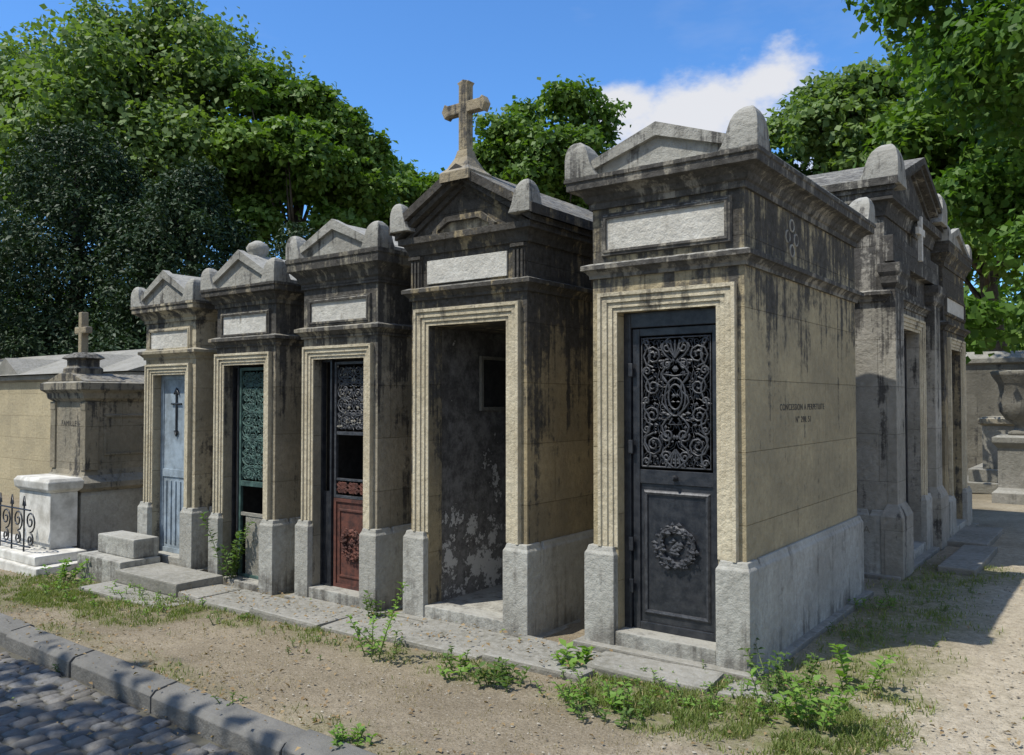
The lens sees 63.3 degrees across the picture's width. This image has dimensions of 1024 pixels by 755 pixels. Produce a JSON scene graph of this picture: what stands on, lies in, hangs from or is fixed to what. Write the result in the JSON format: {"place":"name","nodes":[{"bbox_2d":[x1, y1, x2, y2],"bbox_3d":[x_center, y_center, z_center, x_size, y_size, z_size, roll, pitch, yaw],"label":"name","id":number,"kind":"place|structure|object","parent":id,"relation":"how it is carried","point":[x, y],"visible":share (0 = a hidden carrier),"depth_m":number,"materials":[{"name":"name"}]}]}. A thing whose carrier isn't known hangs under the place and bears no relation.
{"place":"outdoors","nodes":[
{"label":"outdoors","id":0,"kind":"place"},
{"bbox_2d":[0,646,242,754],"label":"cobbled road","id":1,"kind":"structure","parent":0,"point":[29,727],"depth_m":4.65,"materials":[{"name":"grey stone"}]},
{"bbox_2d":[0,0,1022,313],"label":"sky","id":2,"kind":"structure","parent":0,"point":[688,63],"materials":[{"name":"blue"}]},
{"bbox_2d":[0,493,1023,754],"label":"ground","id":3,"kind":"structure","parent":0,"point":[962,639],"depth_m":4.88,"materials":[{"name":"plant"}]},
{"bbox_2d":[0,382,52,496],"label":"wall","id":4,"kind":"structure","parent":3,"relation":"on","point":[25,418],"depth_m":16.43,"materials":[{"name":"beige stone"}]},
{"bbox_2d":[0,371,144,382],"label":"coping","id":5,"kind":"object","parent":4,"relation":"on","point":[27,378],"visible":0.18,"depth_m":15.99,"materials":[{"name":"stone"}]},
{"bbox_2d":[0,349,145,375],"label":"roof","id":6,"kind":"structure","parent":5,"relation":"on","point":[136,363],"depth_m":16.13,"materials":[{"name":"stone"}]},
{"bbox_2d":[0,354,136,374],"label":"roof slabs","id":7,"kind":"object","parent":6,"relation":"on","point":[10,366],"visible":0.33,"depth_m":16.69,"materials":[{"name":"stone"}]},
{"bbox_2d":[0,474,86,576],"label":"railed grave","id":8,"kind":"object","parent":3,"relation":"on","point":[47,524],"visible":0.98,"depth_m":9.28,"materials":[{"name":"white stone"}]},
{"bbox_2d":[0,204,87,355],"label":"yew tree","id":9,"kind":"object","parent":3,"relation":"on","point":[9,319],"visible":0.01,"depth_m":25.43,"materials":[{"name":"green plant"}]},
{"bbox_2d":[40,557,89,580],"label":"weed plant","id":10,"kind":"object","parent":3,"relation":"on","point":[64,572],"visible":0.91,"depth_m":8.35,"materials":[{"name":"green plant"}]},
{"bbox_2d":[37,570,94,592],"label":"weed plant","id":11,"kind":"object","parent":3,"relation":"on","point":[59,585],"visible":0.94,"depth_m":7.89,"materials":[{"name":"green plant"}]},
{"bbox_2d":[0,116,178,358],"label":"yew tree","id":12,"kind":"object","parent":3,"relation":"on","point":[53,333],"visible":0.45,"depth_m":22.06,"materials":[{"name":"green plant"}]},
{"bbox_2d":[40,312,143,551],"bbox_3d":[-4.712,0.748,10.630,1.080,3.040,2.160,-1,-2,37],"label":"grave monument","id":13,"kind":"object","parent":3,"relation":"on","point":[97,433],"visible":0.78,"depth_m":9.87,"materials":[{"name":"stone"}]},
{"bbox_2d":[61,579,141,600],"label":"weed plant","id":14,"kind":"object","parent":3,"relation":"on","point":[67,596],"visible":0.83,"depth_m":7.55,"materials":[{"name":"green plant"}]},
{"bbox_2d":[77,331,145,352],"bbox_3d":[-8.945,1.206,19.089,3.626,4.558,3.650,-1,-2,37],"label":"yew tree","id":15,"kind":"object","parent":3,"relation":"on","point":[116,345],"visible":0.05,"depth_m":18.84,"materials":[{"name":"green plant"}]},
{"bbox_2d":[77,530,159,582],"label":"stone steps","id":16,"kind":"structure","parent":3,"relation":"on","point":[114,552],"depth_m":8.30,"materials":[{"name":"grey stone"}]},
{"bbox_2d":[89,583,175,608],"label":"weed plant","id":17,"kind":"object","parent":3,"relation":"on","point":[134,588],"visible":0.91,"depth_m":7.29,"materials":[{"name":"green plant"}]},
{"bbox_2d":[78,562,222,607],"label":"stone steps","id":18,"kind":"structure","parent":3,"relation":"on","point":[164,579],"depth_m":7.67,"materials":[{"name":"grey stone"}]},
{"bbox_2d":[0,0,324,261],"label":"maple tree","id":19,"kind":"object","parent":3,"relation":"on","point":[147,85],"visible":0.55,"depth_m":28.77,"materials":[{"name":"green plant"}]},
{"bbox_2d":[66,155,259,351],"bbox_3d":[-8.350,-0.800,21.357,5.907,10.027,5.566,-1,-2,37],"label":"yew tree","id":20,"kind":"object","parent":3,"relation":"on","point":[195,194],"visible":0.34,"depth_m":20.66,"materials":[{"name":"green plant"}]},
{"bbox_2d":[129,590,206,615],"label":"weed plant","id":21,"kind":"object","parent":3,"relation":"on","point":[161,607],"visible":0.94,"depth_m":6.91,"materials":[{"name":"green plant"}]},
{"bbox_2d":[130,270,217,571],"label":"tomb chapel","id":22,"kind":"structure","parent":3,"relation":"on","point":[177,314],"depth_m":8.49,"materials":[{"name":"stone"}]},
{"bbox_2d":[159,375,184,553],"bbox_3d":[-3.469,0.893,8.594,0.580,1.840,0.032,-1,-2,37],"label":"door leaf","id":23,"kind":"structure","parent":22,"relation":"in","point":[172,446],"depth_m":8.64,"materials":[{"name":"blue paint"}]},
{"bbox_2d":[0,613,376,754],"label":"road kerb","id":24,"kind":"structure","parent":3,"relation":"on","point":[238,728],"depth_m":4.75,"materials":[{"name":"stone"}]},
{"bbox_2d":[206,607,248,624],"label":"weed plant","id":25,"kind":"object","parent":3,"relation":"on","point":[229,620],"visible":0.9,"depth_m":6.47,"materials":[{"name":"green plant"}]},
{"bbox_2d":[211,691,247,705],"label":"weed plant","id":26,"kind":"object","parent":3,"relation":"on","point":[231,697],"visible":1,"depth_m":4.58,"materials":[{"name":"green plant"}]},
{"bbox_2d":[200,241,303,594],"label":"tomb chapel","id":27,"kind":"structure","parent":3,"relation":"on","point":[254,295],"depth_m":7.74,"materials":[{"name":"grey stone"}]},
{"bbox_2d":[199,511,254,580],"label":"ivy plant","id":28,"kind":"object","parent":27,"relation":"on","point":[233,567],"visible":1,"depth_m":7.81,"materials":[{"name":"green plant"}]},
{"bbox_2d":[238,367,263,579],"bbox_3d":[-2.410,0.897,7.830,0.510,1.990,0.030,-1,-2,37],"label":"door leaf","id":29,"kind":"structure","parent":27,"relation":"in","point":[242,482],"depth_m":7.96,"materials":[{"name":"metal"}]},
{"bbox_2d":[266,219,317,259],"bbox_3d":[-6.368,-0.385,24.015,5.630,8.448,6.062,-1,-2,37],"label":"yew tree","id":30,"kind":"object","parent":3,"relation":"on","point":[285,236],"visible":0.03,"depth_m":23.71,"materials":[{"name":"green plant"}]},
{"bbox_2d":[197,58,407,259],"bbox_3d":[-8.289,-4.625,30.918,7.636,14.541,7.768,-1,-2,37],"label":"chestnut tree","id":31,"kind":"object","parent":3,"relation":"on","point":[320,149],"visible":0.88,"depth_m":29.57,"materials":[{"name":"green plant"}]},
{"bbox_2d":[285,636,352,659],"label":"weed plant","id":32,"kind":"object","parent":3,"relation":"on","point":[314,640],"visible":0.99,"depth_m":5.59,"materials":[{"name":"green plant"}]},
{"bbox_2d":[284,219,411,612],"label":"tomb chapel","id":33,"kind":"structure","parent":3,"relation":"on","point":[353,525],"depth_m":6.98,"materials":[{"name":"grey stone"}]},
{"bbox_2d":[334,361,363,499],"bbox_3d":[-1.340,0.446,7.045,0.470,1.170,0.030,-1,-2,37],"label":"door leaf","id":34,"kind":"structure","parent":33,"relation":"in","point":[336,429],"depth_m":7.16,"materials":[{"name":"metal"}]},
{"bbox_2d":[328,723,376,746],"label":"weed plant","id":35,"kind":"object","parent":3,"relation":"on","point":[339,734],"visible":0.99,"depth_m":3.97,"materials":[{"name":"green plant"}]},
{"bbox_2d":[345,582,408,658],"bbox_3d":[-0.866,1.544,5.308,0.252,0.542,0.497,1,-2,-34],"label":"weed plant","id":36,"kind":"object","parent":3,"relation":"on","point":[382,644],"visible":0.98,"depth_m":5.28,"materials":[{"name":"green plant"}]},
{"bbox_2d":[355,626,404,653],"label":"weed plant","id":37,"kind":"object","parent":3,"relation":"on","point":[378,641],"visible":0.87,"depth_m":5.52,"materials":[{"name":"green plant"}]},
{"bbox_2d":[177,584,600,681],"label":"slabs","id":38,"kind":"structure","parent":3,"relation":"on","point":[517,653],"depth_m":5.91,"materials":[{"name":"stone"}]},
{"bbox_2d":[362,590,386,617],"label":"ivy plant","id":39,"kind":"object","parent":38,"relation":"on","point":[371,604],"visible":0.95,"depth_m":6.33,"materials":[{"name":"green plant"}]},
{"bbox_2d":[550,638,594,668],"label":"weed plant","id":40,"kind":"object","parent":38,"relation":"on","point":[586,652],"visible":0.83,"depth_m":5.05,"materials":[{"name":"green plant"}]},
{"bbox_2d":[370,149,444,226],"bbox_3d":[-4.685,-3.679,36.492,6.569,12.955,6.813,1,-2,-30],"label":"chestnut tree","id":41,"kind":"object","parent":3,"relation":"on","point":[413,186],"visible":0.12,"depth_m":34.67,"materials":[{"name":"green plant"}]},
{"bbox_2d":[440,645,470,671],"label":"weed plant","id":42,"kind":"object","parent":3,"relation":"on","point":[451,660],"visible":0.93,"depth_m":5.04,"materials":[{"name":"green plant"}]},
{"bbox_2d":[437,653,477,679],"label":"weed plant","id":43,"kind":"object","parent":3,"relation":"on","point":[461,670],"visible":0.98,"depth_m":4.91,"materials":[{"name":"green plant"}]},
{"bbox_2d":[389,79,593,638],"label":"tomb chapel","id":44,"kind":"structure","parent":3,"relation":"on","point":[498,536],"depth_m":6.26,"materials":[{"name":"brown stone"}]},
{"bbox_2d":[470,657,529,691],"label":"weed plant","id":45,"kind":"object","parent":3,"relation":"on","point":[498,674],"visible":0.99,"depth_m":4.73,"materials":[{"name":"green plant"}]},
{"bbox_2d":[0,555,1022,754],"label":"grass","id":46,"kind":"structure","parent":3,"relation":"on","point":[693,714],"depth_m":4.57,"materials":[{"name":"green plant"}]},
{"bbox_2d":[0,266,1023,357],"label":"distant trees","id":47,"kind":"object","parent":3,"relation":"on","point":[1019,346],"visible":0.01,"depth_m":39.11,"materials":[{"name":"green plant"}]},
{"bbox_2d":[0,569,1023,754],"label":"fallen leaves","id":48,"kind":"object","parent":3,"relation":"on","point":[547,694],"visible":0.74,"depth_m":4.99,"materials":[{"name":"brown plant"}]},
{"bbox_2d":[473,73,631,209],"bbox_3d":[1.555,-4.234,32.618,7.530,13.875,8.351,-1,-2,37],"label":"chestnut tree","id":49,"kind":"object","parent":3,"relation":"on","point":[518,145],"visible":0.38,"depth_m":30.25,"materials":[{"name":"green plant"}]},
{"bbox_2d":[532,666,633,706],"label":"weed plant","id":50,"kind":"object","parent":3,"relation":"on","point":[565,692],"visible":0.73,"depth_m":4.59,"materials":[{"name":"green plant"}]},
{"bbox_2d":[552,675,632,713],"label":"weed plant","id":51,"kind":"object","parent":3,"relation":"on","point":[608,699],"visible":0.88,"depth_m":4.33,"materials":[{"name":"green plant"}]},
{"bbox_2d":[570,696,649,726],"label":"weed plant","id":52,"kind":"object","parent":3,"relation":"on","point":[624,713],"visible":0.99,"depth_m":4.17,"materials":[{"name":"green plant"}]},
{"bbox_2d":[573,667,673,702],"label":"weed plant","id":53,"kind":"object","parent":3,"relation":"on","point":[604,680],"visible":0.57,"depth_m":4.65,"materials":[{"name":"green plant"}]},
{"bbox_2d":[586,651,723,694],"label":"slab","id":54,"kind":"structure","parent":3,"relation":"on","point":[613,663],"depth_m":4.80,"materials":[{"name":"stone"}]},
{"bbox_2d":[597,673,727,726],"bbox_3d":[0.760,1.690,4.361,0.678,0.077,0.712,-1,-2,37],"label":"weed plant","id":55,"kind":"object","parent":3,"relation":"on","point":[683,702],"visible":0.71,"depth_m":4.36,"materials":[{"name":"green plant"}]},
{"bbox_2d":[620,659,735,707],"bbox_3d":[0.973,1.698,4.651,0.616,0.077,0.606,-1,-2,37],"label":"weed plant","id":56,"kind":"object","parent":3,"relation":"on","point":[711,684],"visible":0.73,"depth_m":4.52,"materials":[{"name":"green plant"}]},
{"bbox_2d":[641,668,768,717],"bbox_3d":[1.007,1.688,4.486,0.696,0.076,0.634,-1,-2,37],"label":"weed plant","id":57,"kind":"object","parent":3,"relation":"on","point":[692,699],"visible":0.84,"depth_m":4.43,"materials":[{"name":"green plant"}]},
{"bbox_2d":[564,105,875,682],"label":"tomb chapel","id":58,"kind":"structure","parent":3,"relation":"on","point":[727,296],"depth_m":5.31,"materials":[{"name":"beige stone"}]},
{"bbox_2d":[633,325,717,641],"bbox_3d":[1.044,0.650,5.265,0.603,1.945,0.035,-1,-2,37],"label":"door leaf","id":59,"kind":"structure","parent":58,"relation":"in","point":[683,592],"depth_m":5.27,"materials":[{"name":"black metal"}]},
{"bbox_2d":[678,678,793,727],"bbox_3d":[1.214,1.675,4.342,0.543,0.092,0.467,-1,-2,37],"label":"weed plant","id":60,"kind":"object","parent":3,"relation":"on","point":[716,701],"visible":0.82,"depth_m":4.32,"materials":[{"name":"green plant"}]},
{"bbox_2d":[717,680,788,703],"bbox_3d":[1.325,1.769,4.532,0.354,0.125,0.282,-1,-2,33],"label":"broken slab","id":61,"kind":"object","parent":3,"relation":"on","point":[733,687],"depth_m":4.51,"materials":[{"name":"stone"}]},
{"bbox_2d":[737,637,824,693],"bbox_3d":[1.452,1.617,4.672,0.362,0.224,0.508,0,-2,-15],"label":"weed plant","id":62,"kind":"object","parent":3,"relation":"on","point":[778,675],"visible":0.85,"depth_m":4.54,"materials":[{"name":"green plant"}]},
{"bbox_2d":[749,658,851,711],"bbox_3d":[1.516,1.654,4.455,0.486,0.137,0.580,0,-2,1],"label":"weed plant","id":63,"kind":"object","parent":3,"relation":"on","point":[773,698],"visible":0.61,"depth_m":4.50,"materials":[{"name":"green plant"}]},
{"bbox_2d":[745,668,868,733],"bbox_3d":[1.424,1.573,4.078,0.410,0.279,0.554,1,-2,-22],"label":"weed plant","id":64,"kind":"object","parent":3,"relation":"on","point":[799,708],"visible":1,"depth_m":4.06,"materials":[{"name":"green plant"}]},
{"bbox_2d":[763,52,951,175],"bbox_3d":[12.459,-4.396,30.523,8.650,14.089,10.737,-1,-2,37],"label":"chestnut tree","id":65,"kind":"object","parent":3,"relation":"on","point":[823,121],"visible":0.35,"depth_m":28.28,"materials":[{"name":"green plant"}]},
{"bbox_2d":[829,643,899,691],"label":"weed plant","id":66,"kind":"object","parent":3,"relation":"on","point":[842,659],"visible":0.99,"depth_m":4.56,"materials":[{"name":"green plant"}]},
{"bbox_2d":[848,596,897,610],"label":"weed plant","id":67,"kind":"object","parent":3,"relation":"on","point":[880,601],"visible":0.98,"depth_m":6.36,"materials":[{"name":"green plant"}]},
{"bbox_2d":[807,144,948,580],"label":"tomb chapel","id":68,"kind":"structure","parent":3,"relation":"on","point":[902,504],"depth_m":7.66,"materials":[{"name":"grey stone"}]},
{"bbox_2d":[904,333,907,502],"bbox_3d":[3.915,0.619,8.443,0.030,2.180,0.860,-1,-2,37],"label":"door leaf","id":69,"kind":"structure","parent":68,"relation":"in","point":[905,354],"depth_m":8.75,"materials":[{"name":"black metal"}]},
{"bbox_2d":[826,614,938,646],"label":"weed plant","id":70,"kind":"object","parent":3,"relation":"on","point":[909,631],"visible":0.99,"depth_m":5.67,"materials":[{"name":"green plant"}]},
{"bbox_2d":[865,595,950,612],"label":"weed plant","id":71,"kind":"object","parent":3,"relation":"on","point":[905,608],"visible":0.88,"depth_m":6.35,"materials":[{"name":"green plant"}]},
{"bbox_2d":[884,583,975,608],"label":"weed plant","id":72,"kind":"object","parent":3,"relation":"on","point":[926,598],"visible":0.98,"depth_m":6.76,"materials":[{"name":"green plant"}]},
{"bbox_2d":[838,7,1023,351],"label":"chestnut tree","id":73,"kind":"object","parent":3,"relation":"on","point":[907,132],"visible":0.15,"depth_m":22.57,"materials":[{"name":"green plant"}]},
{"bbox_2d":[842,0,1023,363],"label":"linden tree","id":74,"kind":"object","parent":3,"relation":"on","point":[975,53],"visible":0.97,"depth_m":13.61,"materials":[{"name":"green plant"}]},
{"bbox_2d":[930,225,978,536],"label":"tomb chapel","id":75,"kind":"structure","parent":3,"relation":"on","point":[951,254],"depth_m":10.01,"materials":[{"name":"grey stone"}]},
{"bbox_2d":[935,571,985,592],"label":"weed plant","id":76,"kind":"object","parent":3,"relation":"on","point":[949,578],"visible":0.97,"depth_m":7.28,"materials":[{"name":"green plant"}]},
{"bbox_2d":[937,526,1003,575],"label":"stone slab","id":77,"kind":"structure","parent":3,"relation":"on","point":[975,552],"depth_m":8.55,"materials":[{"name":"grey stone"}]},
{"bbox_2d":[968,416,1014,493],"bbox_3d":[9.678,0.910,14.219,3.500,2.149,2.000,-1,-2,37],"label":"grave monument","id":78,"kind":"object","parent":3,"relation":"on","point":[983,478],"visible":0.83,"depth_m":14.40,"materials":[{"name":"stone"}]},
{"bbox_2d":[966,364,1023,471],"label":"wall","id":79,"kind":"structure","parent":3,"relation":"on","point":[982,392],"depth_m":17.12,"materials":[{"name":"stone"}]},
{"bbox_2d":[966,350,1023,364],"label":"coping","id":80,"kind":"object","parent":79,"relation":"on","point":[1004,357],"depth_m":16.92,"materials":[{"name":"stone"}]},
{"bbox_2d":[990,370,1023,504],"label":"stone urn","id":81,"kind":"object","parent":3,"relation":"on","point":[1010,447],"visible":1,"depth_m":12.83,"materials":[{"name":"grey stone"}]}
]}

